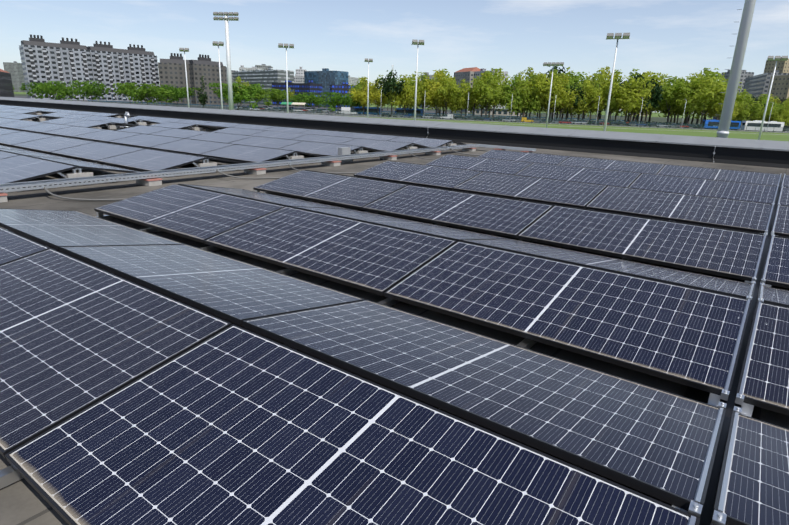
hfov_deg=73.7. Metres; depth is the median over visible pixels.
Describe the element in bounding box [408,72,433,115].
tree
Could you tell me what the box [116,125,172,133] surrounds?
solar panel
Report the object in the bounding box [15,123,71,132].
solar panel
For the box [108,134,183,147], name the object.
solar panel
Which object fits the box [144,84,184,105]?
tree
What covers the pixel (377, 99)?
tree
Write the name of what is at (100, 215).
supports
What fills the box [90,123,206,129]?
hole supports
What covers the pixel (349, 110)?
white truck
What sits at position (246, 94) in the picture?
tree
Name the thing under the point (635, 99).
tree
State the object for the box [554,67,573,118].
tree
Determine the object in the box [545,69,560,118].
tree
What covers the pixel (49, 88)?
tree
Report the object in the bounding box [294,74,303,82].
building
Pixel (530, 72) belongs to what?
tree
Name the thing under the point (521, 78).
tree
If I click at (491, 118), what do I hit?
avenue fence
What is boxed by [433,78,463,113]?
tree
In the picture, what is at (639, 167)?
solar panel
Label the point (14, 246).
solar panel
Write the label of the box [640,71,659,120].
tree
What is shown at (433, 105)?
tree
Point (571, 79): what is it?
tree
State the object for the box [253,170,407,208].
solar panel
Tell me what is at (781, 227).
solar panel
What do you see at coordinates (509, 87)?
tree
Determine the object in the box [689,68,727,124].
tree
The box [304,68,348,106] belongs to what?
office building
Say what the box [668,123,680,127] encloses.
car
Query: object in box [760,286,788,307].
solar panel
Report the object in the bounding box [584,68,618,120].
tree
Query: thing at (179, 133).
solar panel
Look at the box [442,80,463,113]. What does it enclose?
tree
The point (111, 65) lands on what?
apartment slab
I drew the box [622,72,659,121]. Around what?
tree
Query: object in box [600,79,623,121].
tree
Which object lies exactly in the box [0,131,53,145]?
solar panel
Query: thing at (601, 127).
lawn footpath
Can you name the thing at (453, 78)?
tree
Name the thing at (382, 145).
solar panel
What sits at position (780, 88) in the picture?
building
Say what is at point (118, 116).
hole supports
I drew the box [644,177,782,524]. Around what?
gap rail
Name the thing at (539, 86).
tree
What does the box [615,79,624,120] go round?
tree
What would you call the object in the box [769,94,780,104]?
tree
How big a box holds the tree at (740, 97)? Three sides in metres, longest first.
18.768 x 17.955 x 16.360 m
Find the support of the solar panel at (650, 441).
on the roof deck
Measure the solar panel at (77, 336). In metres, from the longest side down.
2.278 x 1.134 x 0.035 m
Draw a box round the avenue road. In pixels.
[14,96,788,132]
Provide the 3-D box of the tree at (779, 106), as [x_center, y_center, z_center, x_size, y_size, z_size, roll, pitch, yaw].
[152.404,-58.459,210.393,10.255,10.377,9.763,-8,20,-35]
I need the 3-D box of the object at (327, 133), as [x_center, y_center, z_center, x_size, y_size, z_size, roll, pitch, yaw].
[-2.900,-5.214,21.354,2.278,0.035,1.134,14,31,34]
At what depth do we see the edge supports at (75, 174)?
10.80 m
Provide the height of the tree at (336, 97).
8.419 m
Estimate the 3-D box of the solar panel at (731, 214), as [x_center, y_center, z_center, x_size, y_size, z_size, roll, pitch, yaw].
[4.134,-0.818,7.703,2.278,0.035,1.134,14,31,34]
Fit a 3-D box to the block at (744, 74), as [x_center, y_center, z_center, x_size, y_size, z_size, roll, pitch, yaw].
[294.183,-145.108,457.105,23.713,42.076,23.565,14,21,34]
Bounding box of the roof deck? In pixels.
[0,112,788,524]
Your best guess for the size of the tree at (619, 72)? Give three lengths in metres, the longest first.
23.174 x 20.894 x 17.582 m
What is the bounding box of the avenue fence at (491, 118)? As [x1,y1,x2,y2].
[87,101,788,131]
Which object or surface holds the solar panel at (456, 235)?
on the roof deck
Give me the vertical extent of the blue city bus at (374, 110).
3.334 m
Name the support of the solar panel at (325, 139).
on the roof deck
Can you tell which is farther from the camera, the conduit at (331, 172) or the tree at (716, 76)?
the tree at (716, 76)
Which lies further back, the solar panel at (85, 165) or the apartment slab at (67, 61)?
the apartment slab at (67, 61)
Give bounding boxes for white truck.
[341,107,357,114]
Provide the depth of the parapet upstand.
21.38 m
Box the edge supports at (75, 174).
[3,141,461,192]
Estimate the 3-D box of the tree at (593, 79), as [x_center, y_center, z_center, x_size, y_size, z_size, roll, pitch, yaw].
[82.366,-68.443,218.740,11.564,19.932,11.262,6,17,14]
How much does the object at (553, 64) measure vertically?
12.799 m
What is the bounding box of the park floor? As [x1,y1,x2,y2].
[14,94,741,125]
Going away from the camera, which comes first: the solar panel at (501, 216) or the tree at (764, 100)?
the solar panel at (501, 216)
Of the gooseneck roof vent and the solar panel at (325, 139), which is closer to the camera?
the solar panel at (325, 139)
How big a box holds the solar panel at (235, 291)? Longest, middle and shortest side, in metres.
2.278 x 1.134 x 0.035 m
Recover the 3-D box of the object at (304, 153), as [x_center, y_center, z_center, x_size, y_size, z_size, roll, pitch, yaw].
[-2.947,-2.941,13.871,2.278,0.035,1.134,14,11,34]
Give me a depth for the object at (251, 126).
24.02 m
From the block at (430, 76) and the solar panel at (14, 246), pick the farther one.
the block at (430, 76)
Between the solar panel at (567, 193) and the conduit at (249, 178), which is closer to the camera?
the solar panel at (567, 193)
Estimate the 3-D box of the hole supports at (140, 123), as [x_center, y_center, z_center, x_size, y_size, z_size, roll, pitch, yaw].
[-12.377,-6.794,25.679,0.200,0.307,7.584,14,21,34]
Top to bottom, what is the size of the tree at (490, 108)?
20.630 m
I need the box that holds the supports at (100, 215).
[6,176,369,232]
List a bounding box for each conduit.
[44,187,126,200]
[216,170,281,178]
[288,164,358,173]
[450,148,479,155]
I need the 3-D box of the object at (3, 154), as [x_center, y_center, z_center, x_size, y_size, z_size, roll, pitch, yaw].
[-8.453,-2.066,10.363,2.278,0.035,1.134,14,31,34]
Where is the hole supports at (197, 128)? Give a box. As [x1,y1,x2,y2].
[186,125,219,131]
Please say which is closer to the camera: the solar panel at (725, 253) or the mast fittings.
the solar panel at (725, 253)
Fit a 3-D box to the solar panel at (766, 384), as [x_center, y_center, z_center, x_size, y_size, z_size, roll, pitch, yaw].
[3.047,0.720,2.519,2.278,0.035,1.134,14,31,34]
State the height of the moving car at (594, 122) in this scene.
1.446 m
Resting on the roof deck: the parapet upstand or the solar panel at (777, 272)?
the solar panel at (777, 272)
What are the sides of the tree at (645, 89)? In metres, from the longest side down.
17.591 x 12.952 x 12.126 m
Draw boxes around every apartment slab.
[19,34,95,100]
[87,41,159,101]
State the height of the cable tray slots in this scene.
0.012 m
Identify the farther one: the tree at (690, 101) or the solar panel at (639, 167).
the tree at (690, 101)
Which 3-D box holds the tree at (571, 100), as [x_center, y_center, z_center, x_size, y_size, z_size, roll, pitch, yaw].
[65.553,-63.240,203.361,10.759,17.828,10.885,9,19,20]
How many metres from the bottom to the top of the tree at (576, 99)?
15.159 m
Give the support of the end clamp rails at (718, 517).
on the roof deck
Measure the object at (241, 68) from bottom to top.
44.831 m
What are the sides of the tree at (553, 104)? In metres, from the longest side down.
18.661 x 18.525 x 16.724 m
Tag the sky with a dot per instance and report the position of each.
(680, 38)
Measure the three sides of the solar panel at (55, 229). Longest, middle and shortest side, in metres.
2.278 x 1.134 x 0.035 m
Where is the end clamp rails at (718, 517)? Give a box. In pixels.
[688,173,785,524]
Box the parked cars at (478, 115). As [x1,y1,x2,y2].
[71,100,788,132]
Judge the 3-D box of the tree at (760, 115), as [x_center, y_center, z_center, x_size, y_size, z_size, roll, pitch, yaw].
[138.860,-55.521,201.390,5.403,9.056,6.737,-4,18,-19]
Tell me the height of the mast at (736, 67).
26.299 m
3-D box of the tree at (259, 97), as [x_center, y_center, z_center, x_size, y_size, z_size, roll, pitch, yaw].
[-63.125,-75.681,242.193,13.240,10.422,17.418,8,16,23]
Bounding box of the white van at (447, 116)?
[440,114,452,118]
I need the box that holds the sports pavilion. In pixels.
[475,108,524,116]
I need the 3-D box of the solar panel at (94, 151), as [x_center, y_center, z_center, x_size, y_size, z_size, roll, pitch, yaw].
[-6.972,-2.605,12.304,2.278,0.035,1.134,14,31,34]
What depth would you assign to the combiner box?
13.74 m
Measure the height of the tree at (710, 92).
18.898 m
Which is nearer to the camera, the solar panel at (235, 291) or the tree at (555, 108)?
the solar panel at (235, 291)
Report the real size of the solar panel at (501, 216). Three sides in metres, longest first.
2.278 x 1.134 x 0.035 m
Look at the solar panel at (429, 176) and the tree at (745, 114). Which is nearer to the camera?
the solar panel at (429, 176)
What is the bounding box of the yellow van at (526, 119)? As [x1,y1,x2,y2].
[521,117,533,121]
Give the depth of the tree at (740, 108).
197.98 m
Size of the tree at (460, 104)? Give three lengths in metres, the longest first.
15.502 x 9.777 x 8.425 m
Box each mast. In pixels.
[213,12,238,109]
[716,0,755,137]
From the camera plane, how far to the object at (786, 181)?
10.92 m
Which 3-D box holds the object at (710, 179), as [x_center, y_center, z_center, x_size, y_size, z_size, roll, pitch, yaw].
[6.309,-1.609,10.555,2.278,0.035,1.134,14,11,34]
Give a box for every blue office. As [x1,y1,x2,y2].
[272,80,321,106]
[330,82,358,107]
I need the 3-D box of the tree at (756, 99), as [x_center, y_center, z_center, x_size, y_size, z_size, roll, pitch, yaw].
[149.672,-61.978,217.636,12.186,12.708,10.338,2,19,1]
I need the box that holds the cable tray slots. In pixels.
[0,149,437,189]
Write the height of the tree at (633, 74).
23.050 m
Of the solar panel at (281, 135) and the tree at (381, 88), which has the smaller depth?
the solar panel at (281, 135)
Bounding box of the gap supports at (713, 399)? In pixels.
[671,233,763,512]
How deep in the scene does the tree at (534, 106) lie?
205.51 m
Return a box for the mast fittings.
[717,9,741,134]
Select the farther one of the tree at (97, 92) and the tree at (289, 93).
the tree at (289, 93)
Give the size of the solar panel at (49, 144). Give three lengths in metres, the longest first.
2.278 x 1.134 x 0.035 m
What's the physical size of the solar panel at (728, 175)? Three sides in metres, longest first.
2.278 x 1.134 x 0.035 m
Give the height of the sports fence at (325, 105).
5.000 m
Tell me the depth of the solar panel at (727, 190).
9.61 m
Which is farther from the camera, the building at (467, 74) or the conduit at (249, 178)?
the building at (467, 74)
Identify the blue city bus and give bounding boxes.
[355,106,382,114]
[395,108,423,115]
[702,120,740,129]
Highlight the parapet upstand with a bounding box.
[0,100,788,168]
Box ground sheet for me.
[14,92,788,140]
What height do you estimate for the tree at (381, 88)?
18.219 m
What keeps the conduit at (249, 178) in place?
on the roof deck
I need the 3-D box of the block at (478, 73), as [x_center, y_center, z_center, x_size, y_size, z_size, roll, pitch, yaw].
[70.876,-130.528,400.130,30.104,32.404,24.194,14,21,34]
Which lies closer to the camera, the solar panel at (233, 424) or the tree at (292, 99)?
the solar panel at (233, 424)
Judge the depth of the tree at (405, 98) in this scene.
210.21 m
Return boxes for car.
[502,117,513,121]
[559,120,570,123]
[588,121,599,124]
[636,122,646,125]
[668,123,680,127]
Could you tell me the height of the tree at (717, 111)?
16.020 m
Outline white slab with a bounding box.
[348,75,358,84]
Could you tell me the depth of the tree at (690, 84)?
211.03 m
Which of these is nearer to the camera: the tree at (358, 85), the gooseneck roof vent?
the gooseneck roof vent
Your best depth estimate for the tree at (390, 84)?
208.91 m
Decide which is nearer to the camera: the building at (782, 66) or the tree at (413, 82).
the tree at (413, 82)
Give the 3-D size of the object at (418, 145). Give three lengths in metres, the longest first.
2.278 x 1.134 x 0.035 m
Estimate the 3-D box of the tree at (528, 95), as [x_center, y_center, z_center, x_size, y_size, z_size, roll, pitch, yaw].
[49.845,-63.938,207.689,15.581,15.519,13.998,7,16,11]
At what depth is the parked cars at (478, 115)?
184.95 m
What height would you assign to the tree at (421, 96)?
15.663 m
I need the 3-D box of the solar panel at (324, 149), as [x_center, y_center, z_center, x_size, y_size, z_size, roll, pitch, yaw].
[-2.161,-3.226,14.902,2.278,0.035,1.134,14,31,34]
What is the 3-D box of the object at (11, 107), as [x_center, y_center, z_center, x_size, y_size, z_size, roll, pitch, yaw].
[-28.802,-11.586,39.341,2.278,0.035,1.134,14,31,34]
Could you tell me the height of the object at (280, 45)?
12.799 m
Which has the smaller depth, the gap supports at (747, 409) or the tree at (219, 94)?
the gap supports at (747, 409)
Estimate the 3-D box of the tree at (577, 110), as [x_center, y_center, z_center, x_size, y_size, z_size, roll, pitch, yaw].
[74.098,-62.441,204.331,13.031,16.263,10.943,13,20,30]
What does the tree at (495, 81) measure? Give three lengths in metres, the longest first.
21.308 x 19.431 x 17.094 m
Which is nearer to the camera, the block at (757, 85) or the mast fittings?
the mast fittings
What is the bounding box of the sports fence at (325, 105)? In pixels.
[87,93,637,120]
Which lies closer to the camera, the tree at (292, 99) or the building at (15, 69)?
the tree at (292, 99)
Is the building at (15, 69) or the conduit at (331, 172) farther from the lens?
the building at (15, 69)
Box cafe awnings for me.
[281,102,305,105]
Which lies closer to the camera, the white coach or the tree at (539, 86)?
the white coach
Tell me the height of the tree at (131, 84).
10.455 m
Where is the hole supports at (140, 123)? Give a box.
[95,120,153,126]
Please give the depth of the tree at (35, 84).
297.73 m
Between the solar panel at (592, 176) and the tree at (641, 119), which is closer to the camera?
the solar panel at (592, 176)
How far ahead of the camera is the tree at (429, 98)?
211.35 m
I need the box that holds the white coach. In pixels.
[741,120,784,131]
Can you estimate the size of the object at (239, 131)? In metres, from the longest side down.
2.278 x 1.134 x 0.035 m
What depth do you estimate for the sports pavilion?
284.24 m
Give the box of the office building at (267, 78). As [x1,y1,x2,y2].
[233,67,293,103]
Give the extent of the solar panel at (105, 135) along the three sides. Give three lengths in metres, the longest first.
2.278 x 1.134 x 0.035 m
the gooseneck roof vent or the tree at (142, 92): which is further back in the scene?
the tree at (142, 92)
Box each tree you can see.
[19,83,25,91]
[25,82,46,96]
[26,81,92,100]
[67,80,111,101]
[109,83,174,104]
[113,82,138,103]
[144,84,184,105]
[166,87,200,98]
[171,88,189,100]
[197,76,207,107]
[208,82,264,109]
[210,88,237,104]
[233,76,249,105]
[247,85,271,107]
[264,88,290,107]
[286,87,294,98]
[288,94,302,102]
[289,92,332,107]
[324,92,353,114]
[342,95,369,106]
[348,77,374,114]
[349,77,369,93]
[369,79,387,115]
[370,75,390,107]
[375,70,408,114]
[386,74,419,116]
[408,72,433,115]
[409,77,429,108]
[421,70,455,114]
[425,70,459,115]
[433,72,455,112]
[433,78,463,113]
[435,69,459,115]
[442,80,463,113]
[450,79,471,116]
[463,81,477,115]
[465,76,491,115]
[472,71,504,119]
[475,73,495,115]
[477,68,515,117]
[488,74,501,116]
[497,75,524,114]
[501,80,538,117]
[506,71,533,117]
[518,73,558,118]
[522,67,542,116]
[523,73,544,116]
[527,72,573,119]
[529,66,581,119]
[538,73,566,117]
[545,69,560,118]
[552,75,578,119]
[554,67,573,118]
[555,71,605,119]
[561,72,586,119]
[566,83,586,119]
[569,80,601,118]
[582,73,601,121]
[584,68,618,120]
[594,66,619,119]
[597,69,624,119]
[600,76,650,121]
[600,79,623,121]
[615,73,650,120]
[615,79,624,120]
[618,69,648,119]
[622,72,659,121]
[625,78,654,121]
[637,79,664,123]
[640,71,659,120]
[642,72,675,121]
[649,76,697,124]
[658,76,713,124]
[671,83,694,123]
[678,73,699,122]
[681,76,726,123]
[687,71,727,119]
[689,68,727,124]
[704,85,738,120]
[709,82,750,118]
[731,100,743,119]
[732,94,763,121]
[747,97,767,114]
[748,105,765,120]
[749,94,776,109]
[760,105,779,121]
[766,103,782,120]
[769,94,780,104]
[771,101,788,124]
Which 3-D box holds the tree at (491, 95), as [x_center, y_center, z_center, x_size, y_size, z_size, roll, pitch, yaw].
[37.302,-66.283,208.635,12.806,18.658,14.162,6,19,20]
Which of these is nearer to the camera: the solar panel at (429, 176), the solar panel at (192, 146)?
the solar panel at (429, 176)
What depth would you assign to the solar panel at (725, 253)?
5.62 m
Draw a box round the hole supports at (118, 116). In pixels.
[23,114,129,119]
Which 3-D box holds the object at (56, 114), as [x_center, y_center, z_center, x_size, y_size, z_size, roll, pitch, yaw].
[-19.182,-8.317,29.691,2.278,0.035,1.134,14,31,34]
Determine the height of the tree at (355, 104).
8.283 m
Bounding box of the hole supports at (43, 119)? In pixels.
[28,116,48,121]
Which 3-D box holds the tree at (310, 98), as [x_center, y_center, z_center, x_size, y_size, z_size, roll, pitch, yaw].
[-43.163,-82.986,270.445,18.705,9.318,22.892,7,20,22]
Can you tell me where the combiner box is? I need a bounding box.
[336,147,352,162]
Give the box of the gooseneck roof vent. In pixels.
[124,112,130,126]
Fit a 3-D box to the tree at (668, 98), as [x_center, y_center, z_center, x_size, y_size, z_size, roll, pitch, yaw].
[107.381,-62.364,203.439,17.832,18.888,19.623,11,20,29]
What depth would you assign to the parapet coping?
22.14 m
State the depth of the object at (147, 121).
26.41 m
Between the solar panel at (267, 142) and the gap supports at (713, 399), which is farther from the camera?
the solar panel at (267, 142)
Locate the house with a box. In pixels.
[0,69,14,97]
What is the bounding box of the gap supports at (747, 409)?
[741,235,777,416]
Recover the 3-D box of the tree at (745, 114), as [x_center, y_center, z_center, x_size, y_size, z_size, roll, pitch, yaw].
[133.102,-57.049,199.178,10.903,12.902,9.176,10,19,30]
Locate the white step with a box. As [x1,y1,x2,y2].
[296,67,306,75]
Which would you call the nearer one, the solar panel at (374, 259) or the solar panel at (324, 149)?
the solar panel at (374, 259)
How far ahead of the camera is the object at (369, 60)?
96.23 m
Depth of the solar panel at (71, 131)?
18.03 m
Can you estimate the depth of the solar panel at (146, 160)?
10.90 m
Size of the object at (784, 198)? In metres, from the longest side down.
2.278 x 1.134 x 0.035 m
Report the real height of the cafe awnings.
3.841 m
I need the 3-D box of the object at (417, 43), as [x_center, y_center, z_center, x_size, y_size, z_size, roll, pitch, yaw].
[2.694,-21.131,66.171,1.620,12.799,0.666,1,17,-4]
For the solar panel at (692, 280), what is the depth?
4.54 m
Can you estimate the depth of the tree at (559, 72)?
238.32 m
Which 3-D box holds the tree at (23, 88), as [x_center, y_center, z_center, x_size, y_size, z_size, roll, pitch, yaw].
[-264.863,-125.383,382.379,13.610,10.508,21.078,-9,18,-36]
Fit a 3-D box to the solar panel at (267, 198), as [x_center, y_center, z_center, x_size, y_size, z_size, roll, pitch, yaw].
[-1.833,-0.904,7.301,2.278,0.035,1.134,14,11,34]
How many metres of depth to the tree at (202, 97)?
224.79 m
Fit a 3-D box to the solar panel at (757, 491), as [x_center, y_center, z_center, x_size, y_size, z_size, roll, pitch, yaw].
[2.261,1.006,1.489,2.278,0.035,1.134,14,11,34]
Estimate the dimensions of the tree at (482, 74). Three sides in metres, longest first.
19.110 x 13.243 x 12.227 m
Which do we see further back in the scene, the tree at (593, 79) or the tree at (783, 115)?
the tree at (593, 79)
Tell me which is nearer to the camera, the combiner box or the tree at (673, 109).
the combiner box
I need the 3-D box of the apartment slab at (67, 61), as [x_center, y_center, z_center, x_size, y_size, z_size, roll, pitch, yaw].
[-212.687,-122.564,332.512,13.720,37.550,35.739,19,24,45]
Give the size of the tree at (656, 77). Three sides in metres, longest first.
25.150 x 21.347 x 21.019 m
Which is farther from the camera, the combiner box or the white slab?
the white slab
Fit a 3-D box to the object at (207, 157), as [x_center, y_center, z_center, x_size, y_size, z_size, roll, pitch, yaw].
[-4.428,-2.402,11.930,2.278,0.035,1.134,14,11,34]
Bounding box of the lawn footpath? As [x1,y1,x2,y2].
[419,120,781,134]
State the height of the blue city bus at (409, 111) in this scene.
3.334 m
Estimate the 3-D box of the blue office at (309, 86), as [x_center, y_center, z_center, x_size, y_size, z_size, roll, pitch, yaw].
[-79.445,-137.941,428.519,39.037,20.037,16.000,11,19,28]
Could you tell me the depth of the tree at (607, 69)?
238.78 m
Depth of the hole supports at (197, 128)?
23.13 m
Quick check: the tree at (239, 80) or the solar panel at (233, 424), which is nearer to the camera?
the solar panel at (233, 424)
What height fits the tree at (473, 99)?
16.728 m
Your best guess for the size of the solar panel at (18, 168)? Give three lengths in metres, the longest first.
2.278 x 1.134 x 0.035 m
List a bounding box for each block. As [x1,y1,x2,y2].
[419,72,434,107]
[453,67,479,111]
[471,68,507,112]
[712,70,753,119]
[743,70,788,120]
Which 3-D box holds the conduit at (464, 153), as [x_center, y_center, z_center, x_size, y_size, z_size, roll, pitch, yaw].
[3.021,-3.484,16.797,2.539,0.174,0.220,6,17,12]
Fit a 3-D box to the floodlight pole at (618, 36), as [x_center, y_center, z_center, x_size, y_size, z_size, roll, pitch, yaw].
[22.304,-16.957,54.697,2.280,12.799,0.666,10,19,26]
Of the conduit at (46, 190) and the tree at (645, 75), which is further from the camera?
the tree at (645, 75)
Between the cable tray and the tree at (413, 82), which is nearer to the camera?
the cable tray
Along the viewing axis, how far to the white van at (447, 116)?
195.78 m
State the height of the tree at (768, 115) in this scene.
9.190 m
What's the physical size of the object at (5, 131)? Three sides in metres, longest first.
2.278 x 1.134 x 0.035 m
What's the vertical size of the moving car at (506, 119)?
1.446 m
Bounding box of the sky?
[0,0,788,113]
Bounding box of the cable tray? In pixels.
[0,144,535,202]
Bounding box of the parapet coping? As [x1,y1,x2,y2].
[0,97,788,150]
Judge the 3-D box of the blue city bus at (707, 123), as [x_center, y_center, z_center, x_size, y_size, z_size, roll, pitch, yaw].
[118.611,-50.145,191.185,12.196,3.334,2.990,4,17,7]
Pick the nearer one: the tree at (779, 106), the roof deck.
the roof deck
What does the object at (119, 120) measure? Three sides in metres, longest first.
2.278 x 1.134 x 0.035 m

